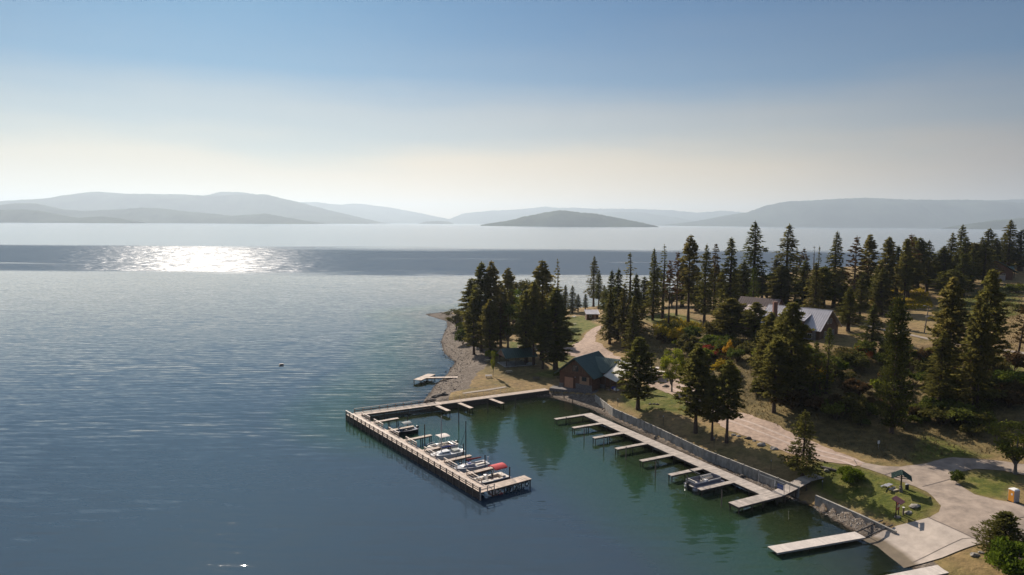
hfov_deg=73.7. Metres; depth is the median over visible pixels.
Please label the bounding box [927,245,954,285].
fir tree
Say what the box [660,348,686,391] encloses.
deciduous tree
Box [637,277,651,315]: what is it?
fir tree
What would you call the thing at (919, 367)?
shrub
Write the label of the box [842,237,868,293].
pine tree
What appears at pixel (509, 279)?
pine tree
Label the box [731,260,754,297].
fir tree
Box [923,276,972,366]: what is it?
pine tree
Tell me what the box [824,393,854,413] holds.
shrub
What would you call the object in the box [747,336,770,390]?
pine tree
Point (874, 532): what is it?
dock rail track
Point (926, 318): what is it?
utility pole
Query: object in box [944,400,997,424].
shrub
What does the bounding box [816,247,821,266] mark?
spruce tree
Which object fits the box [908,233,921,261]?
pine tree
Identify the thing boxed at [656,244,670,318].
spruce tree
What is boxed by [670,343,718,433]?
pine tree
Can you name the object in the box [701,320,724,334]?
shrub
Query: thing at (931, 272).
fir tree
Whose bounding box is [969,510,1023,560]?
juniper tree
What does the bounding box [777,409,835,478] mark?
young fir tree
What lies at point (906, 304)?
golden scrub
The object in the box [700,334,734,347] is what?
shrub
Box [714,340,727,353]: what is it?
shrub
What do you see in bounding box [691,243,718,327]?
fir tree
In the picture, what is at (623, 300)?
fir tree
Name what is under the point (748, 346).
shrub
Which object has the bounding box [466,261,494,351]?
pine tree
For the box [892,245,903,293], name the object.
fir tree
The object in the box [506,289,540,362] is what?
pine tree
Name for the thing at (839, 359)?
shrub
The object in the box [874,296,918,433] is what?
conifer tree
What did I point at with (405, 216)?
hills
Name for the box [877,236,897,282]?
pine tree
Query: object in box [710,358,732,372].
shrub
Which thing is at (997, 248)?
fir tree
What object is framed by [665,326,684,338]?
shrub
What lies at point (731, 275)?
fir tree
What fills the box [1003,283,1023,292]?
shrub
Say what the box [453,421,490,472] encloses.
sailboat
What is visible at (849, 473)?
shrub
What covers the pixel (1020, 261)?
fir tree
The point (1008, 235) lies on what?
fir tree
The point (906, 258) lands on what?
pine tree
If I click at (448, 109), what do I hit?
sky
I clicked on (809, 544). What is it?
launch dock
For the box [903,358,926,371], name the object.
shrub
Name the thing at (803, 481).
gangway
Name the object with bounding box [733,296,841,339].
lodge
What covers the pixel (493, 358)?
deciduous tree
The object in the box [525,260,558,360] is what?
pine tree
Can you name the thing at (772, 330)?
pine tree
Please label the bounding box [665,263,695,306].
fir tree
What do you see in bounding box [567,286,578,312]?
fir tree
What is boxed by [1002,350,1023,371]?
shrub
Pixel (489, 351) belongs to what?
shrub
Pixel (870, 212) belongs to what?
hills
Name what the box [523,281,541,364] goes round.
pine tree
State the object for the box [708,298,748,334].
pine tree
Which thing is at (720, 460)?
retaining wall
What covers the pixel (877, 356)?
shrub
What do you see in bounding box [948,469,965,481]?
shrub
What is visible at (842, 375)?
shrub
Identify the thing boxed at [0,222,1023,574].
water
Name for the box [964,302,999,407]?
pine tree
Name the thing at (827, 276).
pine tree
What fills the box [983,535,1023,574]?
shrub
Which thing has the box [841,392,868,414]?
shrub
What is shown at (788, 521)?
ground
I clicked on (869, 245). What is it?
pine tree
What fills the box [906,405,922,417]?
shrub
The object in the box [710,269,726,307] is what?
fir tree
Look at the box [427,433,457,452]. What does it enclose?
motorboat
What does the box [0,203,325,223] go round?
hills
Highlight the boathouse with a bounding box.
[554,351,628,392]
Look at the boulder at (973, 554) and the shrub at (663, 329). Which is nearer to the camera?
the boulder at (973, 554)
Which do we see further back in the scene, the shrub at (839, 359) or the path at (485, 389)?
the path at (485, 389)
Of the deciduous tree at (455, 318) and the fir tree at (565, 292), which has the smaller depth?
the deciduous tree at (455, 318)
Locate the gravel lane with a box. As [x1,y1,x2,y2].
[517,326,655,386]
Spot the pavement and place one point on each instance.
(963, 510)
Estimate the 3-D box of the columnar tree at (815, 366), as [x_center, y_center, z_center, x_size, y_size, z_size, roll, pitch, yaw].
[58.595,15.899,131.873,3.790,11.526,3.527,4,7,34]
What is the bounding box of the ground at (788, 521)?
[361,257,1023,574]
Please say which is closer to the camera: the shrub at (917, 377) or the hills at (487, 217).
the shrub at (917, 377)
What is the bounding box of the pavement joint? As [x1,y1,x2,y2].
[928,517,975,538]
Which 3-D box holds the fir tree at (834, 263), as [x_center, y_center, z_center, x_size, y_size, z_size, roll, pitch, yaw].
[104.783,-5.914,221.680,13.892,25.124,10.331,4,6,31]
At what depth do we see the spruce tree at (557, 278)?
188.19 m
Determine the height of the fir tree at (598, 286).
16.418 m
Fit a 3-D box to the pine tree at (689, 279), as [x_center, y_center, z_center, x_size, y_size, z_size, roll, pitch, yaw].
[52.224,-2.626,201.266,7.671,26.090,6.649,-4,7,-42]
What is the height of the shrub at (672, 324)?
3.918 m
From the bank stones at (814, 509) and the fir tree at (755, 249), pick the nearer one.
the bank stones at (814, 509)
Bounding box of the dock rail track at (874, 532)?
[855,520,892,537]
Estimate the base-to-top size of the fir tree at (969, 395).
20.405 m
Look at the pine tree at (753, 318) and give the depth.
164.22 m
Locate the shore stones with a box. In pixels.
[426,312,476,395]
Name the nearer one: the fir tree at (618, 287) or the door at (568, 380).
the door at (568, 380)
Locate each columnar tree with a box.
[747,267,760,296]
[806,341,824,396]
[820,328,837,393]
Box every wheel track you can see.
[673,388,856,465]
[680,384,864,462]
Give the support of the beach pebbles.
on the ground at (788, 521)
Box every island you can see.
[419,221,452,223]
[481,210,657,226]
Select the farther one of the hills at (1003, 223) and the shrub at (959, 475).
the hills at (1003, 223)
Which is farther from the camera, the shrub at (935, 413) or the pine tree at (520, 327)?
the pine tree at (520, 327)
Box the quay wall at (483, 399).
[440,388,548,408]
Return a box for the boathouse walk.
[549,385,598,393]
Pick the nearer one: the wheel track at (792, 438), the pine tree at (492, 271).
the wheel track at (792, 438)
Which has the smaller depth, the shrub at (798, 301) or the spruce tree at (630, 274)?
the spruce tree at (630, 274)
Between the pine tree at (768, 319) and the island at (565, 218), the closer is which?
the pine tree at (768, 319)
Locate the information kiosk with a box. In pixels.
[891,470,911,491]
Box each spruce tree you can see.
[552,259,563,336]
[622,252,636,318]
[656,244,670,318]
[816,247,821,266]
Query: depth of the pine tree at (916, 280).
231.20 m
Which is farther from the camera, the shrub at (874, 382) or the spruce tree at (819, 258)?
the spruce tree at (819, 258)
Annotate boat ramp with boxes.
[810,518,978,574]
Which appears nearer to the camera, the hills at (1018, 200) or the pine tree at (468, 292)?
the pine tree at (468, 292)
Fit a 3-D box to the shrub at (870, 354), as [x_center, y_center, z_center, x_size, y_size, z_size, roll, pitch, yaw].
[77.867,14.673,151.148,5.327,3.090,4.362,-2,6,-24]
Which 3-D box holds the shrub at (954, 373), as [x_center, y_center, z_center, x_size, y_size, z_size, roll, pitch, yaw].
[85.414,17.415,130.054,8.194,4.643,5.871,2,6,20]
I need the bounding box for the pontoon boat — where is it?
[684,469,724,492]
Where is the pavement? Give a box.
[860,457,1023,558]
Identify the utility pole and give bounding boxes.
[923,305,928,332]
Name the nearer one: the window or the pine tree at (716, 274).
the window
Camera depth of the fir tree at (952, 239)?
249.49 m
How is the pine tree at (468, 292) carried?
on the ground at (788, 521)
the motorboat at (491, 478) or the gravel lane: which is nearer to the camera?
the motorboat at (491, 478)
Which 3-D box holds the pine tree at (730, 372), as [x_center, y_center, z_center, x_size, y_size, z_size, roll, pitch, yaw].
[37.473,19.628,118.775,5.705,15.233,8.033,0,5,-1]
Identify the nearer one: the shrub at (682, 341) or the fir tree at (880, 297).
the shrub at (682, 341)
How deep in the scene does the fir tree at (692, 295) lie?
223.00 m
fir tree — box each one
[563,285,571,307]
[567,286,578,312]
[574,294,581,311]
[582,294,587,309]
[583,256,602,306]
[593,270,602,308]
[597,271,616,327]
[597,288,620,343]
[598,285,605,310]
[603,268,629,338]
[612,283,634,347]
[620,273,652,333]
[620,295,646,351]
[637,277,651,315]
[641,248,667,320]
[647,267,671,307]
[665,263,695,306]
[678,271,716,310]
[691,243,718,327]
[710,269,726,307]
[711,238,743,310]
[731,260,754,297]
[738,220,770,294]
[755,271,770,297]
[765,259,784,285]
[770,223,802,299]
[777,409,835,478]
[784,260,812,305]
[802,263,826,308]
[824,231,851,307]
[832,284,855,317]
[834,288,867,331]
[837,268,856,300]
[848,276,871,322]
[851,303,886,343]
[866,268,902,314]
[867,262,902,306]
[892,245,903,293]
[918,258,935,291]
[918,330,966,400]
[920,241,936,285]
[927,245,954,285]
[936,255,966,287]
[940,233,960,270]
[948,295,999,406]
[953,225,969,274]
[955,253,980,296]
[957,238,978,270]
[965,247,982,280]
[973,241,1003,286]
[977,228,1004,263]
[987,238,1007,265]
[999,219,1023,265]
[999,234,1012,264]
[1004,229,1023,270]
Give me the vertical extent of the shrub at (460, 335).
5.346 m
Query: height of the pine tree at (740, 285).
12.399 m
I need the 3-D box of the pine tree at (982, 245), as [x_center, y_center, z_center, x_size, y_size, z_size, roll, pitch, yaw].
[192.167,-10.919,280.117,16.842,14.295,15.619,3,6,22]
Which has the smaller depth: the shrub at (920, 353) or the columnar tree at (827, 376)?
the columnar tree at (827, 376)
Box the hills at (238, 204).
[0,192,391,223]
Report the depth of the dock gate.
99.63 m
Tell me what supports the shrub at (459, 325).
on the ground at (788, 521)
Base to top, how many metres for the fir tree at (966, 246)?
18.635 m
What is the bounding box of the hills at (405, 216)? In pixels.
[343,203,462,223]
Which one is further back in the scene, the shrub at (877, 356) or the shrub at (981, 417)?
the shrub at (877, 356)
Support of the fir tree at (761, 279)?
on the ground at (788, 521)
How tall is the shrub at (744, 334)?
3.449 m
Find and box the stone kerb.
[815,495,896,533]
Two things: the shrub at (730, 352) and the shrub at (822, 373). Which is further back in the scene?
the shrub at (730, 352)
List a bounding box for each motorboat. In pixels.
[391,421,418,435]
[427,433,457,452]
[473,462,511,484]
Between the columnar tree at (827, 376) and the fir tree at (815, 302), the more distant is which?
the fir tree at (815, 302)
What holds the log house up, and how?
on the ground at (788, 521)
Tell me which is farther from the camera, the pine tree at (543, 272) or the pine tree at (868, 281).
the pine tree at (868, 281)
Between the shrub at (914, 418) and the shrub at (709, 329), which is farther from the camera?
the shrub at (709, 329)
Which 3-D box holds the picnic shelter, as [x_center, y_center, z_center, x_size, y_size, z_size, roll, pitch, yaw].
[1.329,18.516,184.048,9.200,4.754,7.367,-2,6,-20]
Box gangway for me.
[772,474,823,502]
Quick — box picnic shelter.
[496,347,537,366]
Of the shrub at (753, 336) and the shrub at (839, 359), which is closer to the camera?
the shrub at (839, 359)
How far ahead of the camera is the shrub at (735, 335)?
166.83 m
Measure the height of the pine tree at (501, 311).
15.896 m
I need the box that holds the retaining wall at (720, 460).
[595,394,799,496]
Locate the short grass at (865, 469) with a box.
[624,290,1019,515]
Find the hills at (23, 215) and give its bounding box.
[0,209,145,222]
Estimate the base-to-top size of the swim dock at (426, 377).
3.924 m
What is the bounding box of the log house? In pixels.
[976,260,1018,279]
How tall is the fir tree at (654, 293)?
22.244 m
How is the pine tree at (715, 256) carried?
on the ground at (788, 521)
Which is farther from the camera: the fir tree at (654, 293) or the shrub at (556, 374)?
the fir tree at (654, 293)
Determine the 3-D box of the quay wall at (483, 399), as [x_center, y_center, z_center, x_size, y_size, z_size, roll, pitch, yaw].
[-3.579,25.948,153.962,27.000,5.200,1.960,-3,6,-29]
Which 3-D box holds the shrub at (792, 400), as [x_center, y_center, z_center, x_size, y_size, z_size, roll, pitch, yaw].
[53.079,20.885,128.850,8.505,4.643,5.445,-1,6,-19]
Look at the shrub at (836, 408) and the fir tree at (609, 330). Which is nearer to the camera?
the shrub at (836, 408)
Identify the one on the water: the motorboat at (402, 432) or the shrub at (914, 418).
the motorboat at (402, 432)
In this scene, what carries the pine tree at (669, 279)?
on the ground at (788, 521)
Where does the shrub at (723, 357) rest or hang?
on the ground at (788, 521)
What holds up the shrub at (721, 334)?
on the ground at (788, 521)
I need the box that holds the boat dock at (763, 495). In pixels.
[554,413,781,518]
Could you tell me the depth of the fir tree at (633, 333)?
182.88 m
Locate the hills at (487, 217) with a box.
[449,206,743,223]
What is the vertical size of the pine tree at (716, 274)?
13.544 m
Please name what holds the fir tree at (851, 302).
on the ground at (788, 521)
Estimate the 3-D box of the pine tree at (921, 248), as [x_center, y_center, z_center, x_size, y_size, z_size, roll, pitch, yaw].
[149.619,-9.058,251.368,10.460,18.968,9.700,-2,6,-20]
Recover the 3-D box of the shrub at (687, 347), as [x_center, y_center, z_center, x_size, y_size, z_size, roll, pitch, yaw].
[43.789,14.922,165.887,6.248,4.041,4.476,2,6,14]
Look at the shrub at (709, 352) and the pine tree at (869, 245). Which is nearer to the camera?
the shrub at (709, 352)
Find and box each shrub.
[454,329,467,343]
[455,322,464,329]
[484,349,498,357]
[553,370,559,377]
[651,326,670,340]
[656,332,667,342]
[660,321,682,330]
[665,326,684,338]
[675,333,696,347]
[680,341,696,352]
[681,325,703,338]
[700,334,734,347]
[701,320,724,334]
[702,344,725,355]
[703,347,724,359]
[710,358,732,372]
[713,331,728,336]
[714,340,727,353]
[718,355,728,361]
[722,339,733,356]
[725,333,738,338]
[726,347,746,361]
[728,337,741,349]
[734,340,756,356]
[736,329,753,340]
[749,332,760,344]
[749,386,763,394]
[769,387,813,409]
[791,298,806,304]
[806,361,836,377]
[809,367,833,382]
[820,398,852,420]
[823,355,844,370]
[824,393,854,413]
[831,346,857,354]
[835,348,869,368]
[835,361,853,370]
[836,370,856,379]
[837,378,867,395]
[837,465,865,482]
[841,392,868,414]
[853,339,878,353]
[855,346,873,357]
[866,397,882,406]
[868,379,907,389]
[872,351,894,360]
[879,339,913,355]
[901,369,927,384]
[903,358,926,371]
[905,415,922,423]
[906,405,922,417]
[908,403,925,409]
[911,357,935,373]
[915,347,934,357]
[918,404,971,424]
[919,400,953,409]
[920,395,956,409]
[920,414,931,422]
[942,367,969,384]
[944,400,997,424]
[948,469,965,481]
[959,421,987,435]
[961,405,994,425]
[980,373,1021,385]
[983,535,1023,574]
[988,359,1010,370]
[988,369,1023,382]
[989,363,1010,375]
[997,373,1014,379]
[1001,301,1023,310]
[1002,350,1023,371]
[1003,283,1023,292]
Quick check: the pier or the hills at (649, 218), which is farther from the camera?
the hills at (649, 218)
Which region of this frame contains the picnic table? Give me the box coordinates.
[881,483,894,490]
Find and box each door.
[565,377,572,387]
[1008,490,1013,501]
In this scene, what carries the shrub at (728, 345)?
on the ground at (788, 521)
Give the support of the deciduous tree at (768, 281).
on the ground at (788, 521)
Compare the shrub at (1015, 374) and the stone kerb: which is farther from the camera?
the shrub at (1015, 374)
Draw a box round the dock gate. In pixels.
[758,473,789,492]
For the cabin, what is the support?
on the ground at (788, 521)
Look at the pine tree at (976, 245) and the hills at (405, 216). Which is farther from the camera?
the hills at (405, 216)
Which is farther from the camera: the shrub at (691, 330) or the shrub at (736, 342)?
the shrub at (691, 330)
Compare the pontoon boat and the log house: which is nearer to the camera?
the pontoon boat
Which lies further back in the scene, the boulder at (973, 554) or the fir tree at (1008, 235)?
the fir tree at (1008, 235)
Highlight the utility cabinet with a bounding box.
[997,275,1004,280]
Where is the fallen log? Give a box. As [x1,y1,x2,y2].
[820,465,836,470]
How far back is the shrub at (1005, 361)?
134.43 m
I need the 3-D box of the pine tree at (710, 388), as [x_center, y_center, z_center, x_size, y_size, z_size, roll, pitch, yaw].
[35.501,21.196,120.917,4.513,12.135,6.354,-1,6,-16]
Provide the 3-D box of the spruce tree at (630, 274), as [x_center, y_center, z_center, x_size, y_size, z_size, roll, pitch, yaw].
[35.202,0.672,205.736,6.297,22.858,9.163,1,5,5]
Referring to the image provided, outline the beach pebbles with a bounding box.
[575,401,735,473]
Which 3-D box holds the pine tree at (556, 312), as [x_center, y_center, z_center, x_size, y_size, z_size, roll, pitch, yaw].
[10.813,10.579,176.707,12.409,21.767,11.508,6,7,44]
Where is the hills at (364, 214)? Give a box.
[300,202,404,222]
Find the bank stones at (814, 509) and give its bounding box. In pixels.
[810,506,883,536]
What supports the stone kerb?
on the ground at (788, 521)
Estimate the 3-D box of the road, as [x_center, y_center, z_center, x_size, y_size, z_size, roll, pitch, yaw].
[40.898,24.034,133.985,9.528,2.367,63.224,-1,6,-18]
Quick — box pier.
[345,398,530,500]
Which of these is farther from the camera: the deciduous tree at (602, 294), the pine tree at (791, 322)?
the deciduous tree at (602, 294)
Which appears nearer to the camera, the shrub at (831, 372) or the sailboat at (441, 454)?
the sailboat at (441, 454)
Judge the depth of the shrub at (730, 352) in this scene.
153.27 m
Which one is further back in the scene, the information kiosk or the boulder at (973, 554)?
the information kiosk
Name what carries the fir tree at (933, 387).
on the ground at (788, 521)
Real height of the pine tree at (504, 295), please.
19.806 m
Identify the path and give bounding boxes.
[464,386,505,393]
[853,321,1023,353]
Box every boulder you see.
[756,442,765,445]
[909,504,920,508]
[970,552,979,556]
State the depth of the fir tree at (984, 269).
250.61 m
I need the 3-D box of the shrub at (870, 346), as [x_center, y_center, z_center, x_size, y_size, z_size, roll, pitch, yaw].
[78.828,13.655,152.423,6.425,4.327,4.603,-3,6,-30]
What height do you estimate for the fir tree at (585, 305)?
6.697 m
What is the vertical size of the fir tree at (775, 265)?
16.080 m
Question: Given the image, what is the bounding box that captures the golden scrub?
[652,287,932,333]
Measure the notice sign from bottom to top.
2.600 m
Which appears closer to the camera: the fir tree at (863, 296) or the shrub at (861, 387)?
the shrub at (861, 387)
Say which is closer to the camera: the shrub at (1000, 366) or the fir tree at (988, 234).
the shrub at (1000, 366)
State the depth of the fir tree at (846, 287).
194.12 m
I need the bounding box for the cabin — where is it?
[584,309,599,319]
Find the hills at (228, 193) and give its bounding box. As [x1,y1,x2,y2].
[207,192,319,207]
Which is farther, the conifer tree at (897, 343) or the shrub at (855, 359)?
the shrub at (855, 359)
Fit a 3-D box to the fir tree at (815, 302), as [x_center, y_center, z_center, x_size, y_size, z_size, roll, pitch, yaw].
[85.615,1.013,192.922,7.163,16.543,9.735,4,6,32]
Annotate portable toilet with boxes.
[1007,487,1019,502]
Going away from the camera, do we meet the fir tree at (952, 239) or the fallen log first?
the fallen log
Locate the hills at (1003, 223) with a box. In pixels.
[940,218,1023,228]
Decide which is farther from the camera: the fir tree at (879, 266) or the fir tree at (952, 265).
the fir tree at (952, 265)
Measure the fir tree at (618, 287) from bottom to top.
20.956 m
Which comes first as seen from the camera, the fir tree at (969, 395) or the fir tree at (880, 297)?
the fir tree at (969, 395)
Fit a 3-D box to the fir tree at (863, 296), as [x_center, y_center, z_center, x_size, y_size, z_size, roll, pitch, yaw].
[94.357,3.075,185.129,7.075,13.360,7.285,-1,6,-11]
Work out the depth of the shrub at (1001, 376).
126.53 m
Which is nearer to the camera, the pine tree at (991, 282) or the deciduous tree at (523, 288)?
the pine tree at (991, 282)
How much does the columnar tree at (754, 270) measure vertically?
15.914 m
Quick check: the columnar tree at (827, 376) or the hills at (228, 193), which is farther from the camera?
the hills at (228, 193)
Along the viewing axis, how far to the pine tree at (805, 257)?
233.04 m
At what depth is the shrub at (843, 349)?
150.82 m
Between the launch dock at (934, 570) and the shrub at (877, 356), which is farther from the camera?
the shrub at (877, 356)
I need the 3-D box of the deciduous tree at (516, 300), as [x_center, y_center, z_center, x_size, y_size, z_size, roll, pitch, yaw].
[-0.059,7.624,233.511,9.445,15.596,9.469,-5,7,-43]
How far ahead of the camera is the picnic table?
96.31 m
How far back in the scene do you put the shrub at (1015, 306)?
194.93 m
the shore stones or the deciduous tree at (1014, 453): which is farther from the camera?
the shore stones
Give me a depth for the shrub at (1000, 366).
132.77 m
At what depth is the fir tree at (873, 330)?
154.71 m
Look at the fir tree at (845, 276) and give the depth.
228.99 m
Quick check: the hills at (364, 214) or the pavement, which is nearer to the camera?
the pavement
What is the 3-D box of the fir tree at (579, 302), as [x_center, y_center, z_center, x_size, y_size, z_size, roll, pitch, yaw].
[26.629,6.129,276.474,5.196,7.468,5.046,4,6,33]
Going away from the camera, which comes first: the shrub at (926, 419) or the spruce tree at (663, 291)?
the shrub at (926, 419)
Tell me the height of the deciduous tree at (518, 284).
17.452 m
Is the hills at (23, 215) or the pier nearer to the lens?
the pier
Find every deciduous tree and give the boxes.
[442,309,463,329]
[491,351,495,370]
[494,303,520,347]
[508,279,527,310]
[508,288,524,323]
[517,278,530,310]
[599,291,621,302]
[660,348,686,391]
[664,289,682,307]
[756,272,771,297]
[985,419,1023,474]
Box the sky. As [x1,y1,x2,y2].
[0,0,1023,218]
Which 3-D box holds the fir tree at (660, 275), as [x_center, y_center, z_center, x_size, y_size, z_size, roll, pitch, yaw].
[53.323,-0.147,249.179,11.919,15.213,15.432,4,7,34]
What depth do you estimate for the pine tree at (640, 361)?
139.68 m
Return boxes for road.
[655,370,862,465]
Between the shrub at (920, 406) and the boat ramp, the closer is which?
the boat ramp
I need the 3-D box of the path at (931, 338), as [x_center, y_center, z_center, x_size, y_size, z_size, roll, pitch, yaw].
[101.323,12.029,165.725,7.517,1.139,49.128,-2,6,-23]
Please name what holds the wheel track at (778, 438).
on the road
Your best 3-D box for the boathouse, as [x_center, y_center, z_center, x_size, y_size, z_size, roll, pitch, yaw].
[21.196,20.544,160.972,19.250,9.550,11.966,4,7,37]
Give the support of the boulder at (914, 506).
on the ground at (788, 521)
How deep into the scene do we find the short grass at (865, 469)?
104.29 m
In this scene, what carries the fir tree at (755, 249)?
on the ground at (788, 521)
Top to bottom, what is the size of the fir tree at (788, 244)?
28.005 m
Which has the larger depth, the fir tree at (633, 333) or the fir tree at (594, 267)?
the fir tree at (594, 267)
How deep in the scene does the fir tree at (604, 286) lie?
268.60 m
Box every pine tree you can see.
[457,277,479,329]
[460,297,482,354]
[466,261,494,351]
[477,299,501,358]
[478,260,503,350]
[495,282,510,345]
[497,302,509,356]
[499,267,517,314]
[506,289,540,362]
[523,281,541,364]
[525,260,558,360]
[530,287,580,370]
[533,308,553,368]
[611,336,664,409]
[661,260,675,323]
[669,251,683,315]
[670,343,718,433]
[677,235,701,322]
[698,374,725,440]
[706,266,720,297]
[708,244,721,315]
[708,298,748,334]
[710,359,745,443]
[722,269,755,298]
[739,302,768,342]
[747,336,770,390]
[750,336,800,412]
[754,312,779,350]
[759,315,798,350]
[761,265,797,303]
[763,302,822,390]
[796,249,809,287]
[805,266,840,308]
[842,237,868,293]
[846,272,876,300]
[858,235,880,300]
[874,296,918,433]
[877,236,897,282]
[889,256,930,297]
[894,238,917,303]
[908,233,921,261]
[911,237,932,287]
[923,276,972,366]
[927,269,975,292]
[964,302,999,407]
[967,269,1018,364]
[968,242,993,274]
[977,243,1004,269]
[1012,307,1023,351]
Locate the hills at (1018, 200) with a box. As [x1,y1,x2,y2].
[714,199,1023,217]
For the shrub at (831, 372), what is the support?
on the ground at (788, 521)
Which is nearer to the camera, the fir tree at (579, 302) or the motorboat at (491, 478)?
the motorboat at (491, 478)
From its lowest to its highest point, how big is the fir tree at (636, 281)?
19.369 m
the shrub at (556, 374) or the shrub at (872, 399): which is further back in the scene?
the shrub at (556, 374)
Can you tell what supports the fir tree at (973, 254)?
on the ground at (788, 521)
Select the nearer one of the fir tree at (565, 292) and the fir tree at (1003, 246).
the fir tree at (565, 292)
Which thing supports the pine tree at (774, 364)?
on the ground at (788, 521)
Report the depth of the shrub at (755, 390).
137.73 m
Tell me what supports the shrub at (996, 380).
on the ground at (788, 521)
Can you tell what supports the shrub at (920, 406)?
on the ground at (788, 521)
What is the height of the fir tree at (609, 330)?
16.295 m
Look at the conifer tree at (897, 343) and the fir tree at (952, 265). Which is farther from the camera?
the fir tree at (952, 265)
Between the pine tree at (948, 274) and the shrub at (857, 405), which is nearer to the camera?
the shrub at (857, 405)
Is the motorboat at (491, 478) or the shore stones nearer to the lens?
the motorboat at (491, 478)
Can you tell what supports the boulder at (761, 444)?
on the ground at (788, 521)
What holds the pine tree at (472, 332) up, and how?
on the ground at (788, 521)
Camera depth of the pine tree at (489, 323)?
189.72 m
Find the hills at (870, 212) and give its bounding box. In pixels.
[666,198,1023,227]
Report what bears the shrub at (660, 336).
on the ground at (788, 521)
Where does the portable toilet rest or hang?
on the ground at (788, 521)
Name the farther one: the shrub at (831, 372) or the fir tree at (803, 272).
the fir tree at (803, 272)
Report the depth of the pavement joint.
85.26 m
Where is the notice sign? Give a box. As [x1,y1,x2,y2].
[891,496,904,517]
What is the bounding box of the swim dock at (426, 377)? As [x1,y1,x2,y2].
[413,374,457,382]
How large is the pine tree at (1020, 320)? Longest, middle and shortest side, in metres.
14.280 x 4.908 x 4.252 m
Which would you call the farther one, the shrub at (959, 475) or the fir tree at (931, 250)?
the fir tree at (931, 250)
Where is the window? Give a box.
[572,365,577,371]
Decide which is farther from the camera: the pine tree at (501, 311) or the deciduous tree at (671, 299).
the deciduous tree at (671, 299)
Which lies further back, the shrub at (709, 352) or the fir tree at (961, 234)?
the fir tree at (961, 234)
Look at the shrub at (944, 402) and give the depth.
122.43 m
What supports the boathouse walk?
in the water
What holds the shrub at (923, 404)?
on the ground at (788, 521)
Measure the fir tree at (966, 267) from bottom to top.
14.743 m
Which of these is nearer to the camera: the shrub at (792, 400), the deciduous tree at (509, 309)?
the shrub at (792, 400)
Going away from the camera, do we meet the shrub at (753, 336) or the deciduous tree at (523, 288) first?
the shrub at (753, 336)
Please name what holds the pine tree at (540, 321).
on the ground at (788, 521)
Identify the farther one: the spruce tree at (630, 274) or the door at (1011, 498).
the spruce tree at (630, 274)
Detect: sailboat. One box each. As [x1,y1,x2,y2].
[428,416,464,459]
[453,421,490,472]
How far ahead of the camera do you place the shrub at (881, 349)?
151.04 m
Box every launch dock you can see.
[768,532,865,559]
[888,565,948,574]
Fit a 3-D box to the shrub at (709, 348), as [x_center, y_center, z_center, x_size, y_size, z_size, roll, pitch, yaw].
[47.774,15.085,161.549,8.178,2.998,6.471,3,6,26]
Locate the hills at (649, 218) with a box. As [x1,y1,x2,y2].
[599,212,694,224]
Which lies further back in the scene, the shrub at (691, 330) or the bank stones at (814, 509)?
the shrub at (691, 330)
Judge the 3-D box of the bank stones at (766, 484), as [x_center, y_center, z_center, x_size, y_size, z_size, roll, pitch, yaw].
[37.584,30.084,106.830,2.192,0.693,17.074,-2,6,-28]
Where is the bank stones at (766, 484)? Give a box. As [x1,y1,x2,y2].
[721,466,798,501]
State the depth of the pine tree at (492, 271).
199.70 m
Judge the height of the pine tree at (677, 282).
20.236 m
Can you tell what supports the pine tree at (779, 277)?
on the ground at (788, 521)
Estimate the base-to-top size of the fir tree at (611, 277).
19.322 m
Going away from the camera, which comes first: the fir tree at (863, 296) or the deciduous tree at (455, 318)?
the fir tree at (863, 296)
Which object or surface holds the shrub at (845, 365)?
on the ground at (788, 521)

